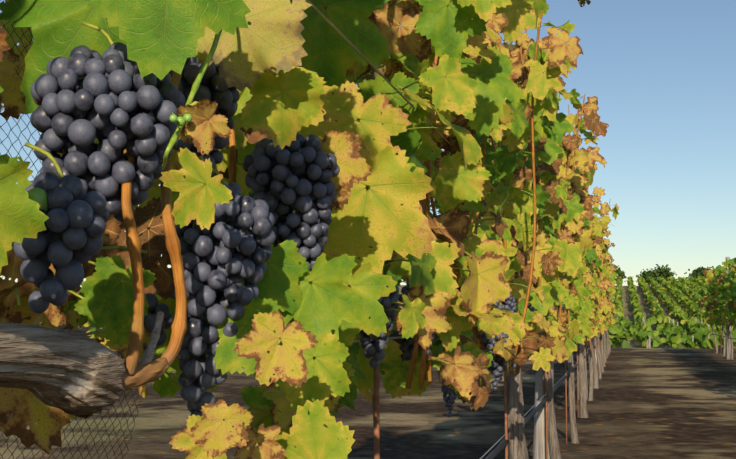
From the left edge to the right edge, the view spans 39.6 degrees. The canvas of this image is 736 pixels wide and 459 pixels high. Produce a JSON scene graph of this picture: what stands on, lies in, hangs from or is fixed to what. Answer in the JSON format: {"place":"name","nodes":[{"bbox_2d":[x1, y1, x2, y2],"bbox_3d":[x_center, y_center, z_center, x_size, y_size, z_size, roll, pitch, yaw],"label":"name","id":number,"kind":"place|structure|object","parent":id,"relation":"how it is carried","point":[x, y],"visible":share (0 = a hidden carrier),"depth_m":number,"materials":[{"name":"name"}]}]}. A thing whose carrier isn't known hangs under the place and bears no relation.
{"place":"outdoors","nodes":[
{"label":"outdoors","id":0,"kind":"place"},
{"bbox_2d":[0,285,735,458],"bbox_3d":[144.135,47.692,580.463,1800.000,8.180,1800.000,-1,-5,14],"label":"ground","id":1,"kind":"structure","parent":0,"point":[664,402],"depth_m":7.36,"materials":[{"name":"soil"}]},
{"bbox_2d":[0,0,618,458],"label":"vine row","id":2,"kind":"object","parent":1,"relation":"on","point":[464,94],"depth_m":1.90,"materials":[{"name":"green plant"}]},
{"bbox_2d":[0,0,141,458],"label":"wire mesh fence","id":3,"kind":"object","parent":2,"relation":"attached to","point":[76,321],"visible":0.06,"depth_m":1.00,"materials":[{"name":"grey metal"}]},
{"bbox_2d":[0,311,163,417],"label":"wooden log","id":4,"kind":"object","parent":2,"relation":"attached to","point":[79,372],"visible":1,"depth_m":0.60,"materials":[{"name":"brown wood"}]},
{"bbox_2d":[25,21,236,391],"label":"vine stems","id":5,"kind":"object","parent":2,"relation":"attached to","point":[136,374],"visible":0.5,"depth_m":0.67,"materials":[{"name":"brown plant"}]},
{"bbox_2d":[0,0,435,455],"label":"vine foliage","id":6,"kind":"object","parent":2,"relation":"attached to","point":[25,407],"visible":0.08,"depth_m":0.98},
{"bbox_2d":[0,0,436,458],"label":"vine leaves","id":7,"kind":"object","parent":2,"relation":"attached to","point":[264,47],"visible":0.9,"depth_m":0.77,"materials":[{"name":"green plant"}]},
{"bbox_2d":[14,42,435,416],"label":"grape bunches","id":8,"kind":"object","parent":2,"relation":"on","point":[84,97],"visible":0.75,"depth_m":0.69,"materials":[{"name":"food"}]},
{"bbox_2d":[13,0,614,414],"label":"vine shoots","id":9,"kind":"object","parent":2,"relation":"attached to","point":[425,364],"visible":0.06,"depth_m":2.17,"materials":[{"name":"brown plant"}]},
{"bbox_2d":[124,0,606,458],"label":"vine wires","id":10,"kind":"object","parent":2,"relation":"attached to","point":[376,414],"visible":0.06,"depth_m":1.39,"materials":[{"name":"grey metal"}]},
{"bbox_2d":[438,293,590,417],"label":"grape bunches","id":11,"kind":"object","parent":2,"relation":"hanging from","point":[497,367],"visible":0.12,"depth_m":2.33,"materials":[{"name":"purple food"}]},
{"bbox_2d":[485,339,600,458],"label":"irrigation hose","id":12,"kind":"object","parent":2,"relation":"attached to","point":[496,451],"visible":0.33,"depth_m":3.58,"materials":[{"name":"black plastic"}]},
{"bbox_2d":[533,111,605,458],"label":"wooden posts","id":13,"kind":"object","parent":1,"relation":"on","point":[539,444],"visible":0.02,"depth_m":4.46,"materials":[{"name":"wood"}]},
{"bbox_2d":[616,317,709,347],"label":"wooden posts","id":14,"kind":"object","parent":1,"relation":"on","point":[648,344],"visible":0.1,"depth_m":53.69,"materials":[{"name":"grey wood"}]},
{"bbox_2d":[612,264,714,285],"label":"trees","id":15,"kind":"object","parent":1,"relation":"on","point":[664,273],"materials":[{"name":"green plant"}]},
{"bbox_2d":[591,276,735,348],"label":"vine rows","id":16,"kind":"object","parent":1,"relation":"on","point":[690,289],"visible":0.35,"depth_m":71.94,"materials":[{"name":"green plant"}]},
{"bbox_2d":[700,257,735,359],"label":"vine row","id":17,"kind":"object","parent":1,"relation":"on","point":[719,290],"depth_m":17.69,"materials":[{"name":"green plant"}]},
{"bbox_2d":[713,264,731,355],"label":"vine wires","id":18,"kind":"object","parent":17,"relation":"attached to","point":[724,335],"visible":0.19,"depth_m":18.36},
{"bbox_2d":[725,257,730,359],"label":"vine posts","id":19,"kind":"object","parent":1,"relation":"on","point":[728,356],"visible":0.33,"depth_m":17.63,"materials":[{"name":"wood"}]},
{"bbox_2d":[0,0,735,286],"label":"sky","id":20,"kind":"structure","parent":0,"point":[661,73],"materials":[{"name":"blue"}]}
]}

